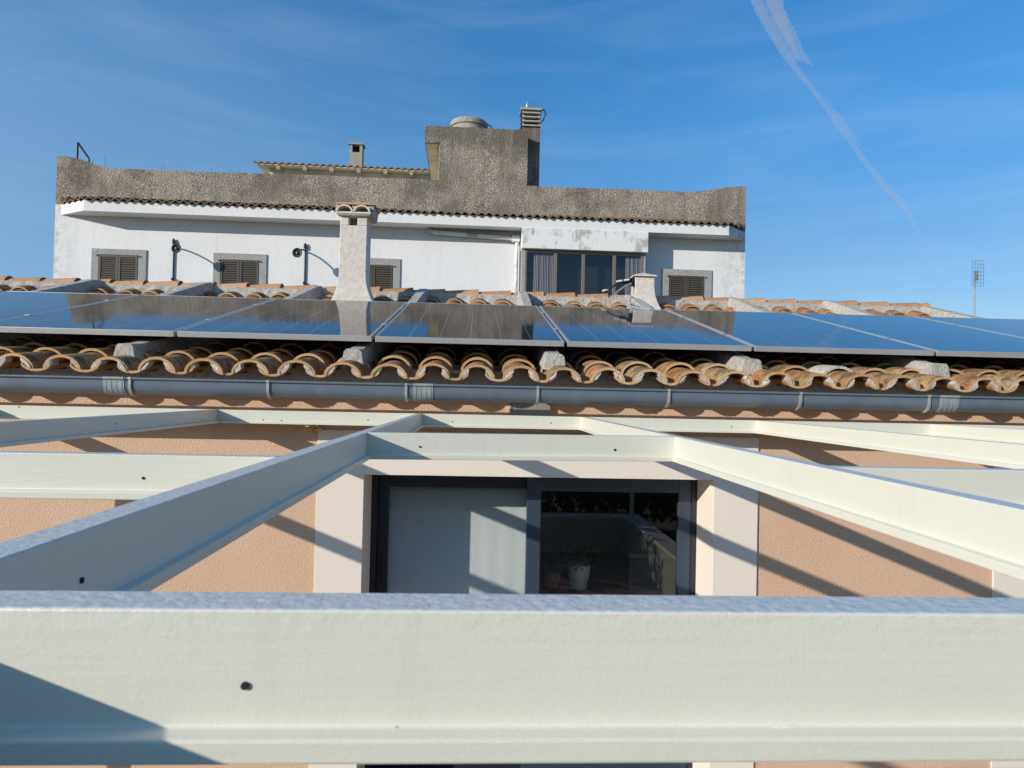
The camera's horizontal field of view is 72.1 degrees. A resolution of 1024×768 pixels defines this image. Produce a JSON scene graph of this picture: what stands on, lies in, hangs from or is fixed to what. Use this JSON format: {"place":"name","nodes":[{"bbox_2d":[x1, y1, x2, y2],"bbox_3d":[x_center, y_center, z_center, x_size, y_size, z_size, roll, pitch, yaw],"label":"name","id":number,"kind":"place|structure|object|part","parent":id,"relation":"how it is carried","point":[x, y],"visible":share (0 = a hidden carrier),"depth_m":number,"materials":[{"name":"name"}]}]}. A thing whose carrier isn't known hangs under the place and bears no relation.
{"place":"outdoors","nodes":[
{"label":"outdoors","id":0,"kind":"place"},
{"bbox_2d":[0,0,1023,318],"label":"sky","id":1,"kind":"structure","parent":0,"point":[876,147],"materials":[{"name":"blue"}]},
{"label":"ground","id":2,"kind":"structure","parent":0,"visible":0},
{"bbox_2d":[53,107,745,298],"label":"apartment building","id":3,"kind":"structure","parent":2,"relation":"on","point":[480,209],"depth_m":19.89,"materials":[{"name":"paint"}]},
{"bbox_2d":[76,142,89,161],"bbox_3d":[-12.079,-6.452,19.832,0.347,0.693,0.058,2,-1,-25],"label":"handrail","id":4,"kind":"object","parent":3,"relation":"attached to","point":[78,145],"visible":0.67,"depth_m":19.78,"materials":[{"name":"grey metal"}]},
{"bbox_2d":[91,248,146,280],"bbox_3d":[-10.845,-2.844,19.376,1.465,1.750,0.075,1,-1,-4],"label":"window","id":5,"kind":"structure","parent":3,"relation":"in","point":[117,264],"depth_m":19.39,"materials":[{"name":"white paint"}]},
{"bbox_2d":[171,238,180,280],"bbox_3d":[-9.226,-2.682,19.138,0.236,2.710,0.821,2,-1,-37],"label":"wall lamp","id":6,"kind":"object","parent":3,"relation":"attached to","point":[175,247],"visible":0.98,"depth_m":18.93,"materials":[{"name":"grey metal"}]},
{"bbox_2d":[213,253,266,284],"bbox_3d":[-7.593,-2.762,19.600,1.455,1.750,0.075,1,-1,-4],"label":"window","id":7,"kind":"structure","parent":3,"relation":"in","point":[227,267],"depth_m":19.61,"materials":[{"name":"white paint"}]},
{"bbox_2d":[292,243,306,284],"bbox_3d":[-5.867,-2.610,19.407,0.270,2.710,0.702,1,-1,-4],"label":"wall lamp","id":8,"kind":"object","parent":3,"relation":"attached to","point":[296,252],"visible":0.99,"depth_m":19.46,"materials":[{"name":"grey metal"}]},
{"bbox_2d":[370,258,400,288],"bbox_3d":[-3.931,-2.682,19.855,1.520,1.750,0.075,1,-1,-4],"label":"window","id":9,"kind":"structure","parent":3,"relation":"in","point":[384,272],"depth_m":19.89,"materials":[{"name":"white paint"}]},
{"bbox_2d":[450,116,491,127],"bbox_3d":[-1.310,-7.621,21.403,1.141,0.684,1.141,2,-1,-35],"label":"water tank","id":10,"kind":"object","parent":3,"relation":"on","point":[468,121],"visible":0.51,"depth_m":20.91,"materials":[{"name":"plastic"}]},
{"bbox_2d":[533,254,553,293],"bbox_3d":[0.890,-2.730,19.873,0.602,1.880,0.074,1,-1,-3],"label":"curtain","id":11,"kind":"object","parent":3,"relation":"hanging from","point":[543,268],"visible":0.66,"depth_m":19.88,"materials":[{"name":"white fabric"}]},
{"bbox_2d":[625,257,640,294],"bbox_3d":[3.447,-2.671,20.051,0.483,1.880,0.073,1,-1,-3],"label":"curtain","id":12,"kind":"object","parent":3,"relation":"hanging from","point":[632,266],"visible":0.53,"depth_m":20.05,"materials":[{"name":"white fabric"}]},
{"bbox_2d":[661,269,711,297],"bbox_3d":[5.078,-2.460,20.482,1.494,1.750,0.075,1,-1,-4],"label":"window","id":13,"kind":"structure","parent":3,"relation":"in","point":[674,282],"depth_m":20.50,"materials":[{"name":"white paint"}]},
{"bbox_2d":[0,202,1023,767],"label":"house","id":14,"kind":"structure","parent":2,"relation":"on","point":[724,536],"depth_m":4.35,"materials":[{"name":"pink paint"}]},
{"bbox_2d":[0,291,138,320],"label":"solar panel","id":15,"kind":"object","parent":14,"relation":"attached to","point":[15,304],"visible":0.81,"depth_m":5.54,"materials":[{"name":"blue glass"}]},
{"bbox_2d":[0,295,274,336],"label":"solar panel","id":16,"kind":"object","parent":14,"relation":"attached to","point":[157,315],"visible":0.89,"depth_m":4.79,"materials":[{"name":"blue glass"}]},
{"bbox_2d":[177,299,406,341],"bbox_3d":[-1.465,-0.513,5.285,1.173,0.039,2.135,1,12,-3],"label":"solar panel","id":17,"kind":"object","parent":14,"relation":"attached to","point":[325,320],"visible":0.97,"depth_m":4.82,"materials":[{"name":"blue glass"}]},
{"bbox_2d":[387,487,526,593],"bbox_3d":[-0.341,1.519,4.712,1.041,1.805,0.003,1,-1,-3],"label":"roller blind","id":18,"kind":"object","parent":14,"relation":"attached to","point":[444,540],"depth_m":4.72,"materials":[{"name":"white fabric"}]},
{"bbox_2d":[375,302,563,346],"bbox_3d":[-0.292,-0.487,5.344,1.173,0.039,2.135,1,12,-3],"label":"solar panel","id":19,"kind":"object","parent":14,"relation":"attached to","point":[455,323],"visible":1,"depth_m":4.89,"materials":[{"name":"blue glass"}]},
{"bbox_2d":[509,403,550,415],"bbox_3d":[0.108,0.183,4.285,0.250,0.160,0.044,1,-1,-3],"label":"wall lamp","id":20,"kind":"object","parent":14,"relation":"attached to","point":[531,409],"visible":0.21,"depth_m":4.27,"materials":[{"name":"grey metal"}]},
{"bbox_2d":[365,475,696,767],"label":"sliding door","id":21,"kind":"structure","parent":14,"relation":"in","point":[686,490],"depth_m":4.65,"materials":[{"name":"grey metal"}]},
{"bbox_2d":[602,277,634,291],"bbox_3d":[1.114,-1.029,7.258,0.372,0.180,0.109,2,-1,-22],"label":"cable clamp","id":22,"kind":"object","parent":14,"relation":"attached to","point":[628,281],"visible":1,"depth_m":7.25,"materials":[{"name":"black metal"}]},
{"bbox_2d":[614,537,675,594],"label":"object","id":23,"kind":"object","parent":14,"relation":"on","point":[645,566],"visible":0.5,"depth_m":5.65,"materials":[{"name":"grey"}]},
{"bbox_3d":[1.130,2.067,5.642,0.365,0.904,0.019,1,-1,-3],"label":"cabinet door","id":24,"kind":"part","parent":23,"relation":"part of","materials":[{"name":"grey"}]},
{"bbox_2d":[539,306,751,350],"bbox_3d":[0.881,-0.460,5.402,1.173,0.039,2.135,1,12,-3],"label":"solar panel","id":25,"kind":"object","parent":14,"relation":"attached to","point":[618,327],"visible":0.97,"depth_m":4.95,"materials":[{"name":"glass"}]},
{"bbox_2d":[614,283,651,309],"bbox_3d":[1.139,-0.854,6.821,0.231,0.405,0.896,1,-1,-3],"label":"cable","id":26,"kind":"object","parent":25,"relation":"on","point":[621,301],"visible":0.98,"depth_m":6.82,"materials":[{"name":"white plastic"}]},
{"bbox_2d":[616,295,658,309],"bbox_3d":[1.184,-0.776,6.694,0.046,0.238,0.702,2,-1,-26],"label":"cable","id":27,"kind":"object","parent":25,"relation":"on","point":[634,303],"visible":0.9,"depth_m":6.71,"materials":[{"name":"white plastic"}]},
{"bbox_2d":[667,309,933,355],"bbox_3d":[2.055,-0.434,5.460,1.173,0.039,2.135,1,12,-3],"label":"solar panel","id":28,"kind":"object","parent":14,"relation":"attached to","point":[772,332],"visible":0.91,"depth_m":5.01,"materials":[{"name":"blue glass"}]},
{"bbox_2d":[792,313,1023,357],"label":"solar panel","id":29,"kind":"object","parent":14,"relation":"attached to","point":[944,339],"visible":0.83,"depth_m":5.28,"materials":[{"name":"blue glass"}]},
{"bbox_2d":[915,316,1023,337],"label":"solar panel","id":30,"kind":"object","parent":14,"relation":"attached to","point":[1013,327],"visible":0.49,"depth_m":6.16,"materials":[{"name":"blue glass"}]},
{"bbox_2d":[972,260,983,315],"bbox_3d":[17.705,-0.695,26.889,0.465,8.046,0.165,1,-1,-3],"label":"panel aerial","id":31,"kind":"object","parent":2,"relation":"on","point":[976,275],"visible":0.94,"depth_m":26.89,"materials":[{"name":"silver metal"}]},
{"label":"terrace floor","id":32,"kind":"structure","parent":0,"visible":0},
{"bbox_2d":[0,405,1023,765],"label":"pergola","id":33,"kind":"object","parent":32,"relation":"on","point":[108,655],"visible":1,"depth_m":0.39,"materials":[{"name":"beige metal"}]},
{"bbox_3d":[0.366,2.591,5.486,1.496,0.010,1.400,1,-1,-3],"label":"rug","id":34,"kind":"object","parent":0,"visible":0},
{"bbox_2d":[541,581,602,594],"bbox_3d":[0.397,2.031,5.095,0.440,1.121,0.340,1,-1,-3],"label":"side table","id":35,"kind":"object","parent":34,"relation":"on","point":[564,588],"visible":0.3,"depth_m":5.01,"materials":[{"name":"brown metal"}]},
{"bbox_2d":[542,541,571,588],"bbox_3d":[0.276,1.298,5.069,0.320,0.336,0.350,1,-1,14],"label":"potted plant","id":36,"kind":"object","parent":35,"relation":"on","point":[551,575],"visible":0.93,"depth_m":5.03,"materials":[{"name":"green plant"}]},
{"bbox_2d":[556,535,601,589],"bbox_3d":[0.505,1.279,5.107,0.325,0.386,0.316,2,-1,-39],"label":"potted plant","id":37,"kind":"object","parent":35,"relation":"on","point":[578,574],"visible":0.96,"depth_m":5.04,"materials":[{"name":"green plant"}]}
]}

